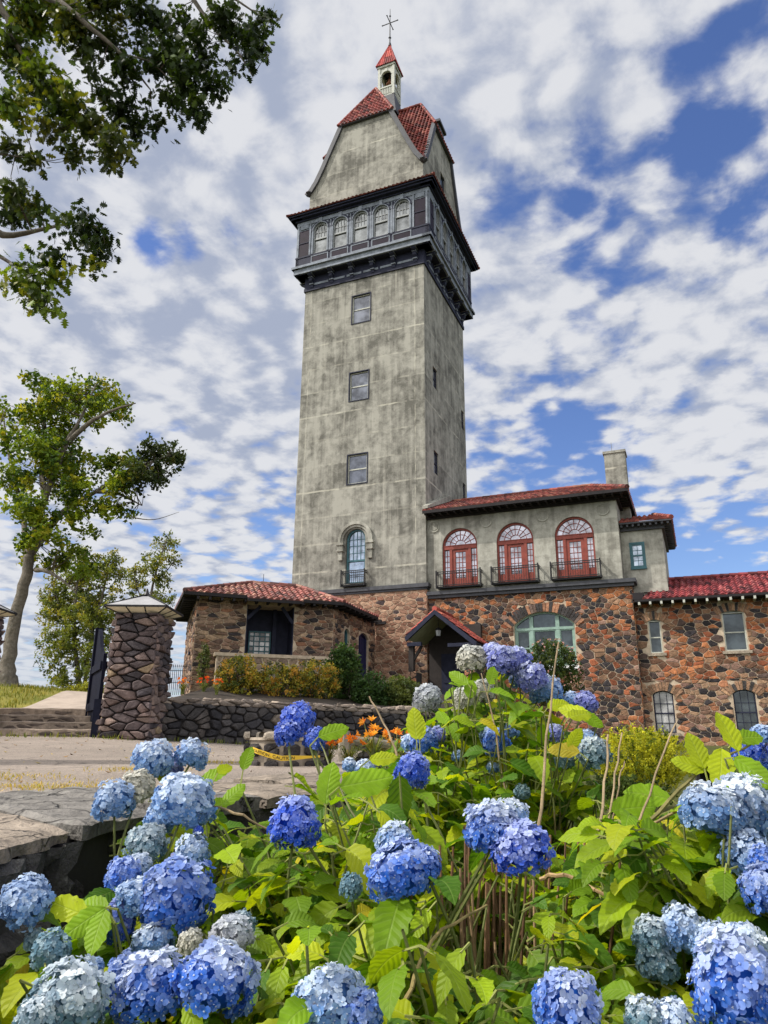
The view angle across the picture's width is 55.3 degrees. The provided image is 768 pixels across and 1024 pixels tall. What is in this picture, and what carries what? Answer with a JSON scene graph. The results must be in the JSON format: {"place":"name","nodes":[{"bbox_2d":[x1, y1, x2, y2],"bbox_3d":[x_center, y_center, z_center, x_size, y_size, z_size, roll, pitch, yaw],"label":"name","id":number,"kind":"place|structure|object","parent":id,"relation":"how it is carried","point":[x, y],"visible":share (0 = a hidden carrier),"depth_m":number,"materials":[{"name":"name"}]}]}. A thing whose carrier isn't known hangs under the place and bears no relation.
{"place":"outdoors","nodes":[
{"label":"outdoors","id":0,"kind":"place"},
{"bbox_2d":[0,681,83,708],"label":"grass bank","id":1,"kind":"structure","parent":0,"point":[34,700],"depth_m":16.76,"materials":[{"name":"green plant"}]},
{"bbox_2d":[66,681,104,692],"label":"path bush","id":2,"kind":"object","parent":1,"relation":"on","point":[84,687],"visible":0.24,"depth_m":22.60,"materials":[{"name":"green plant"}]},
{"bbox_2d":[0,367,187,686],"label":"maple tree","id":3,"kind":"object","parent":1,"relation":"on","point":[51,455],"visible":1,"depth_m":19.77,"materials":[{"name":"green plant"}]},
{"bbox_2d":[169,664,186,694],"bbox_3d":[-7.062,5.583,24.420,0.038,1.164,2.071,-3,-17,10],"label":"iron railing","id":4,"kind":"object","parent":1,"relation":"on","point":[182,670],"visible":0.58,"depth_m":24.77,"materials":[{"name":"black metal"}]},
{"bbox_2d":[23,691,103,708],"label":"path","id":5,"kind":"structure","parent":0,"point":[71,699],"depth_m":16.32,"materials":[{"name":"beige concrete"}]},
{"bbox_2d":[0,0,282,328],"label":"oak tree","id":6,"kind":"object","parent":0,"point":[28,20],"visible":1,"depth_m":8.80,"materials":[{"name":"green plant"}]},
{"bbox_2d":[122,530,182,606],"bbox_3d":[-8.944,2.833,28.265,2.104,4.647,2.881,10,-19,-27],"label":"birch tree","id":7,"kind":"object","parent":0,"point":[154,569],"visible":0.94,"depth_m":28.44,"materials":[{"name":"green plant"}]},
{"bbox_2d":[0,736,361,792],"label":"road","id":8,"kind":"structure","parent":0,"point":[94,757],"depth_m":7.21,"materials":[{"name":"grey asphalt"}]},
{"bbox_2d":[0,617,5,671],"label":"gate pillar","id":9,"kind":"structure","parent":8,"relation":"on","point":[2,631],"depth_m":13.95,"materials":[{"name":"stone"}]},
{"bbox_2d":[0,605,16,617],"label":"pillar lamp","id":10,"kind":"object","parent":9,"relation":"on","point":[5,612],"visible":1,"depth_m":13.96,"materials":[{"name":"glass"}]},
{"bbox_2d":[0,708,100,736],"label":"stone steps","id":11,"kind":"structure","parent":8,"relation":"on","point":[47,722],"depth_m":13.21,"materials":[{"name":"grey stone"}]},
{"bbox_2d":[95,613,175,740],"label":"gate pillar","id":12,"kind":"structure","parent":8,"relation":"on","point":[137,679],"depth_m":12.95,"materials":[{"name":"stone"}]},
{"bbox_2d":[85,628,107,737],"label":"wooden gate","id":13,"kind":"structure","parent":12,"relation":"attached to","point":[99,666],"depth_m":13.60,"materials":[{"name":"paint"}]},
{"bbox_2d":[104,589,183,618],"bbox_3d":[-4.457,1.712,13.715,1.145,0.560,1.145,1,-17,0],"label":"pillar lamp","id":14,"kind":"object","parent":12,"relation":"on","point":[146,603],"visible":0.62,"depth_m":13.27,"materials":[{"name":"white glass"}]},
{"bbox_2d":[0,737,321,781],"bbox_3d":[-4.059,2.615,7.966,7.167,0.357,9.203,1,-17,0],"label":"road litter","id":15,"kind":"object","parent":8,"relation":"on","point":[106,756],"visible":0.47,"depth_m":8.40,"materials":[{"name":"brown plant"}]},
{"bbox_2d":[0,731,404,790],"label":"road weeds","id":16,"kind":"object","parent":8,"relation":"on","point":[61,784],"visible":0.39,"depth_m":5.41,"materials":[{"name":"green plant"}]},
{"bbox_2d":[243,731,328,766],"bbox_3d":[-0.935,2.375,7.178,0.879,0.424,0.858,1,-17,0],"label":"stone planter","id":17,"kind":"object","parent":8,"relation":"on","point":[264,741],"visible":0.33,"depth_m":6.86,"materials":[{"name":"grey stone"}]},
{"bbox_2d":[253,747,319,760],"bbox_3d":[-0.901,2.209,6.689,0.624,0.118,0.158,1,-17,0],"label":"caution tape","id":18,"kind":"object","parent":17,"relation":"attached to","point":[271,755],"visible":0.91,"depth_m":6.63,"materials":[{"name":"yellow plastic"}]},
{"bbox_2d":[156,697,471,764],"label":"stone wall","id":19,"kind":"structure","parent":8,"relation":"on","point":[226,720],"depth_m":14.35,"materials":[{"name":"grey stone"}]},
{"bbox_2d":[324,741,342,763],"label":"daylily","id":20,"kind":"object","parent":8,"relation":"on","point":[331,744],"visible":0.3,"depth_m":7.55,"materials":[{"name":"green plant"}]},
{"bbox_2d":[331,731,367,762],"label":"daylily","id":21,"kind":"object","parent":8,"relation":"on","point":[351,752],"visible":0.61,"depth_m":7.39,"materials":[{"name":"orange plant"}]},
{"bbox_2d":[338,731,412,761],"bbox_3d":[-0.081,2.940,8.742,1.088,0.621,0.148,12,-21,-33],"label":"flower pot","id":22,"kind":"object","parent":8,"relation":"on","point":[346,745],"visible":0.21,"depth_m":8.56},
{"bbox_2d":[175,671,452,707],"bbox_3d":[1.927,7.641,25.357,13.200,4.337,25.046,1,-17,0],"label":"planting bed","id":23,"kind":"object","parent":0,"point":[209,692],"visible":0.06,"depth_m":18.35,"materials":[{"name":"soil"}]},
{"bbox_2d":[177,677,189,693],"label":"daylily","id":24,"kind":"object","parent":23,"relation":"on","point":[183,687],"visible":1,"depth_m":17.01,"materials":[{"name":"orange plant"}]},
{"bbox_2d":[196,676,209,691],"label":"daylily","id":25,"kind":"object","parent":23,"relation":"on","point":[203,686],"visible":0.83,"depth_m":18.01,"materials":[{"name":"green plant"}]},
{"bbox_2d":[211,678,222,694],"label":"daylily","id":26,"kind":"object","parent":23,"relation":"on","point":[216,689],"visible":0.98,"depth_m":17.51,"materials":[{"name":"green plant"}]},
{"bbox_2d":[214,653,262,694],"bbox_3d":[-3.714,4.266,18.799,1.256,1.268,1.307,1,-17,0],"label":"barberry bush","id":27,"kind":"object","parent":23,"relation":"on","point":[234,683],"visible":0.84,"depth_m":18.61,"materials":[{"name":"yellow plant"}]},
{"bbox_2d":[249,660,305,696],"bbox_3d":[-2.839,4.476,19.243,1.591,1.192,1.387,1,-17,0],"label":"barberry bush","id":28,"kind":"object","parent":23,"relation":"on","point":[285,674],"visible":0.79,"depth_m":19.05,"materials":[{"name":"yellow plant"}]},
{"bbox_2d":[174,574,385,695],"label":"stone pavilion","id":29,"kind":"structure","parent":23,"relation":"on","point":[290,624],"depth_m":32.77,"materials":[{"name":"brown stone"}]},
{"bbox_2d":[196,641,211,685],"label":"climbing plant","id":30,"kind":"object","parent":29,"relation":"attached to","point":[203,664],"visible":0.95,"depth_m":30.07,"materials":[{"name":"green plant"}]},
{"bbox_2d":[247,631,270,653],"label":"lattice window","id":31,"kind":"structure","parent":29,"relation":"in","point":[259,642],"depth_m":33.21,"materials":[{"name":"glass"}]},
{"bbox_2d":[344,629,346,644],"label":"narrow window","id":32,"kind":"structure","parent":29,"relation":"in","point":[345,633],"depth_m":34.68,"materials":[{"name":"teal glass"}]},
{"bbox_2d":[358,633,366,676],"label":"window","id":33,"kind":"structure","parent":29,"relation":"in","point":[362,643],"depth_m":36.44,"materials":[{"name":"glass"}]},
{"bbox_2d":[289,657,343,698],"bbox_3d":[-1.837,4.527,19.709,1.542,1.263,1.344,1,-17,0],"label":"barberry bush","id":34,"kind":"object","parent":23,"relation":"on","point":[329,682],"visible":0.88,"depth_m":19.53,"materials":[{"name":"yellow plant"}]},
{"bbox_2d":[323,642,362,700],"bbox_3d":[-1.146,4.633,20.546,1.202,2.040,1.071,1,-17,0],"label":"green shrub","id":35,"kind":"object","parent":23,"relation":"on","point":[345,657],"visible":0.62,"depth_m":20.43,"materials":[{"name":"green plant"}]},
{"bbox_2d":[350,669,392,705],"bbox_3d":[-0.339,4.931,19.910,1.172,1.326,1.068,9,-19,-26],"label":"green shrub","id":36,"kind":"object","parent":23,"relation":"on","point":[365,688],"visible":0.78,"depth_m":19.76,"materials":[{"name":"green plant"}]},
{"bbox_2d":[286,15,479,683],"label":"lookout tower","id":37,"kind":"structure","parent":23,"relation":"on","point":[386,264],"depth_m":43.22,"materials":[{"name":"paint"}]},
{"bbox_2d":[336,521,374,583],"bbox_3d":[-1.517,2.173,39.549,2.200,3.410,0.520,-7,-19,22],"label":"arched window","id":38,"kind":"structure","parent":37,"relation":"in","point":[356,541],"depth_m":39.72,"materials":[{"name":"teal paint"}]},
{"bbox_2d":[348,454,366,483],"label":"window","id":39,"kind":"structure","parent":37,"relation":"in","point":[357,464],"depth_m":41.08,"materials":[{"name":"grey glass"}]},
{"bbox_2d":[350,371,367,400],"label":"window","id":40,"kind":"structure","parent":37,"relation":"in","point":[358,381],"depth_m":42.60,"materials":[{"name":"grey glass"}]},
{"bbox_2d":[352,294,369,323],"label":"window","id":41,"kind":"structure","parent":37,"relation":"in","point":[361,304],"depth_m":44.11,"materials":[{"name":"grey glass"}]},
{"bbox_2d":[433,368,435,388],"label":"window","id":42,"kind":"structure","parent":37,"relation":"in","point":[434,372],"depth_m":42.97,"materials":[{"name":"grey glass"}]},
{"bbox_2d":[434,452,436,474],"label":"window","id":43,"kind":"structure","parent":37,"relation":"in","point":[435,455],"depth_m":41.41,"materials":[{"name":"grey glass"}]},
{"bbox_2d":[440,174,443,190],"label":"window","id":44,"kind":"structure","parent":37,"relation":"in","point":[442,181],"depth_m":49.53,"materials":[{"name":"black glass"}]},
{"bbox_2d":[461,411,462,428],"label":"window","id":45,"kind":"structure","parent":37,"relation":"in","point":[461,411],"depth_m":47.69,"materials":[{"name":"grey glass"}]},
{"bbox_2d":[376,674,420,705],"bbox_3d":[0.469,5.072,20.223,1.436,1.241,1.214,1,-17,0],"label":"green shrub","id":46,"kind":"object","parent":23,"relation":"on","point":[401,693],"visible":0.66,"depth_m":19.96,"materials":[{"name":"green plant"}]},
{"bbox_2d":[0,0,767,697],"label":"sky","id":47,"kind":"structure","parent":0,"point":[610,157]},
{"bbox_2d":[360,745,762,942],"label":"garden lawn","id":48,"kind":"structure","parent":0,"point":[711,749],"depth_m":11.28,"materials":[{"name":"green plant"}]},
{"bbox_2d":[356,715,387,758],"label":"daylily","id":49,"kind":"object","parent":48,"relation":"on","point":[371,747],"visible":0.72,"depth_m":8.16,"materials":[{"name":"orange plant"}]},
{"bbox_2d":[382,727,407,754],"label":"daylily","id":50,"kind":"object","parent":48,"relation":"on","point":[396,731],"visible":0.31,"depth_m":8.40,"materials":[{"name":"orange plant"}]},
{"bbox_2d":[422,446,645,743],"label":"stone wing","id":51,"kind":"structure","parent":48,"relation":"on","point":[525,569],"depth_m":35.43,"materials":[{"name":"brown stone"}]},
{"bbox_2d":[404,606,487,702],"bbox_3d":[3.077,7.162,34.674,3.524,5.080,2.668,-7,-19,22],"label":"entrance porch","id":52,"kind":"object","parent":51,"relation":"attached to","point":[445,636],"visible":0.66,"depth_m":35.44,"materials":[{"name":"ceramic"}]},
{"bbox_2d":[441,654,464,698],"bbox_3d":[3.358,8.198,35.341,1.200,2.700,0.110,-7,-19,22],"label":"door","id":53,"kind":"structure","parent":52,"relation":"in","point":[448,661],"depth_m":35.55,"materials":[{"name":"black wood"}]},
{"bbox_2d":[443,528,477,585],"bbox_3d":[3.925,2.366,37.501,1.860,3.130,0.210,-7,-19,22],"label":"french window","id":54,"kind":"structure","parent":51,"relation":"in","point":[460,545],"depth_m":37.53,"materials":[{"name":"red wood"}]},
{"bbox_2d":[497,523,535,581],"bbox_3d":[6.563,2.062,36.438,1.860,3.130,0.210,-7,-19,22],"label":"french window","id":55,"kind":"structure","parent":51,"relation":"in","point":[515,544],"depth_m":36.46,"materials":[{"name":"red wood"}]},
{"bbox_2d":[515,612,578,669],"bbox_3d":[7.608,6.094,34.651,3.060,2.750,0.400,-7,-19,22],"label":"wide arched window","id":56,"kind":"structure","parent":51,"relation":"in","point":[537,626],"depth_m":34.93,"materials":[{"name":"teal glass"}]},
{"bbox_2d":[555,517,596,577],"bbox_3d":[9.236,1.754,35.361,1.860,3.130,0.210,-7,-19,22],"label":"french window","id":57,"kind":"structure","parent":51,"relation":"in","point":[574,536],"depth_m":35.38,"materials":[{"name":"red wood"}]},
{"bbox_2d":[619,513,676,595],"bbox_3d":[13.495,2.569,36.767,2.473,5.081,6.032,-7,-19,22],"label":"stucco annex","id":58,"kind":"object","parent":51,"relation":"on","point":[649,544],"visible":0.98,"depth_m":34.69,"materials":[{"name":"beige paint"}]},
{"bbox_2d":[631,543,644,566],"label":"window","id":59,"kind":"structure","parent":58,"relation":"in","point":[637,552],"depth_m":34.77,"materials":[{"name":"glass"}]},
{"bbox_2d":[523,638,585,716],"bbox_3d":[6.540,6.661,28.273,2.636,3.641,2.173,1,-17,0],"label":"flowering shrub","id":60,"kind":"object","parent":48,"relation":"on","point":[569,659],"visible":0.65,"depth_m":28.12,"materials":[{"name":"green plant"}]},
{"bbox_2d":[579,772,678,814],"bbox_3d":[2.509,2.997,7.662,1.073,0.570,0.795,1,-17,0],"label":"golden spirea","id":61,"kind":"object","parent":48,"relation":"on","point":[625,783],"visible":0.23,"depth_m":7.61,"materials":[{"name":"green plant"}]},
{"bbox_2d":[593,722,692,791],"bbox_3d":[2.989,2.969,8.509,1.333,1.039,1.079,1,-17,0],"label":"golden spirea","id":62,"kind":"object","parent":48,"relation":"on","point":[641,761],"visible":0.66,"depth_m":8.34,"materials":[{"name":"yellow plant"}]},
{"bbox_2d":[632,570,767,745],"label":"stone wing","id":63,"kind":"structure","parent":48,"relation":"on","point":[703,647],"depth_m":32.07,"materials":[{"name":"brown stone"}]},
{"bbox_2d":[648,620,666,655],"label":"window","id":64,"kind":"structure","parent":63,"relation":"in","point":[656,646],"depth_m":33.12,"materials":[{"name":"grey glass"}]},
{"bbox_2d":[653,691,680,735],"bbox_3d":[12.282,8.805,32.072,1.120,1.910,0.290,-7,-19,22],"label":"window","id":65,"kind":"structure","parent":63,"relation":"in","point":[663,701],"depth_m":32.17,"materials":[{"name":"grey glass"}]},
{"bbox_2d":[721,611,752,653],"bbox_3d":[15.262,5.231,31.884,1.160,1.860,0.290,-7,-19,22],"label":"window","id":66,"kind":"structure","parent":63,"relation":"in","point":[734,629],"depth_m":31.95,"materials":[{"name":"grey glass"}]},
{"bbox_2d":[733,690,758,730],"bbox_3d":[15.294,8.404,30.972,0.860,1.740,0.120,-7,-19,22],"label":"window","id":67,"kind":"structure","parent":63,"relation":"in","point":[745,706],"depth_m":30.99,"materials":[{"name":"grey glass"}]},
{"bbox_2d":[695,760,735,786],"bbox_3d":[5.142,3.649,9.419,2.200,0.993,1.032,3,-17,-7],"label":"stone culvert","id":68,"kind":"object","parent":48,"relation":"on","point":[702,776],"depth_m":9.76,"materials":[{"name":"grey stone"}]},
{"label":"garden soil","id":69,"kind":"structure","parent":0,"visible":0},
{"bbox_2d":[0,737,301,1023],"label":"hydrangea bush","id":70,"kind":"object","parent":69,"relation":"on","point":[128,948],"visible":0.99,"depth_m":1.66,"materials":[{"name":"blue plant"}]},
{"bbox_2d":[0,772,539,1005],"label":"garden wall","id":71,"kind":"structure","parent":69,"relation":"on","point":[61,839],"depth_m":2.45,"materials":[{"name":"stone"}]},
{"bbox_2d":[181,696,658,1023],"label":"hydrangea bush","id":72,"kind":"object","parent":69,"relation":"on","point":[391,911],"visible":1,"depth_m":1.73,"materials":[{"name":"green plant"}]},
{"bbox_2d":[326,642,615,997],"bbox_3d":[0.466,1.384,3.295,1.456,1.629,1.556,-11,-21,32],"label":"hydrangea bush","id":73,"kind":"object","parent":69,"relation":"on","point":[555,769],"visible":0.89,"depth_m":3.04,"materials":[{"name":"green plant"}]},
{"bbox_2d":[522,712,767,1023],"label":"hydrangea bush","id":74,"kind":"object","parent":69,"relation":"on","point":[691,932],"visible":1,"depth_m":1.73,"materials":[{"name":"green plant"}]},
{"bbox_3d":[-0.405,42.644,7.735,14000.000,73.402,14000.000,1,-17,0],"label":"ground","id":75,"kind":"structure","parent":0,"visible":0},
{"bbox_2d":[33,544,129,688],"bbox_3d":[-10.785,4.065,26.115,3.251,5.892,4.315,10,-20,-29],"label":"birch tree","id":76,"kind":"object","parent":75,"relation":"on","point":[90,616],"visible":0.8,"depth_m":25.57,"materials":[{"name":"green plant"}]}
]}

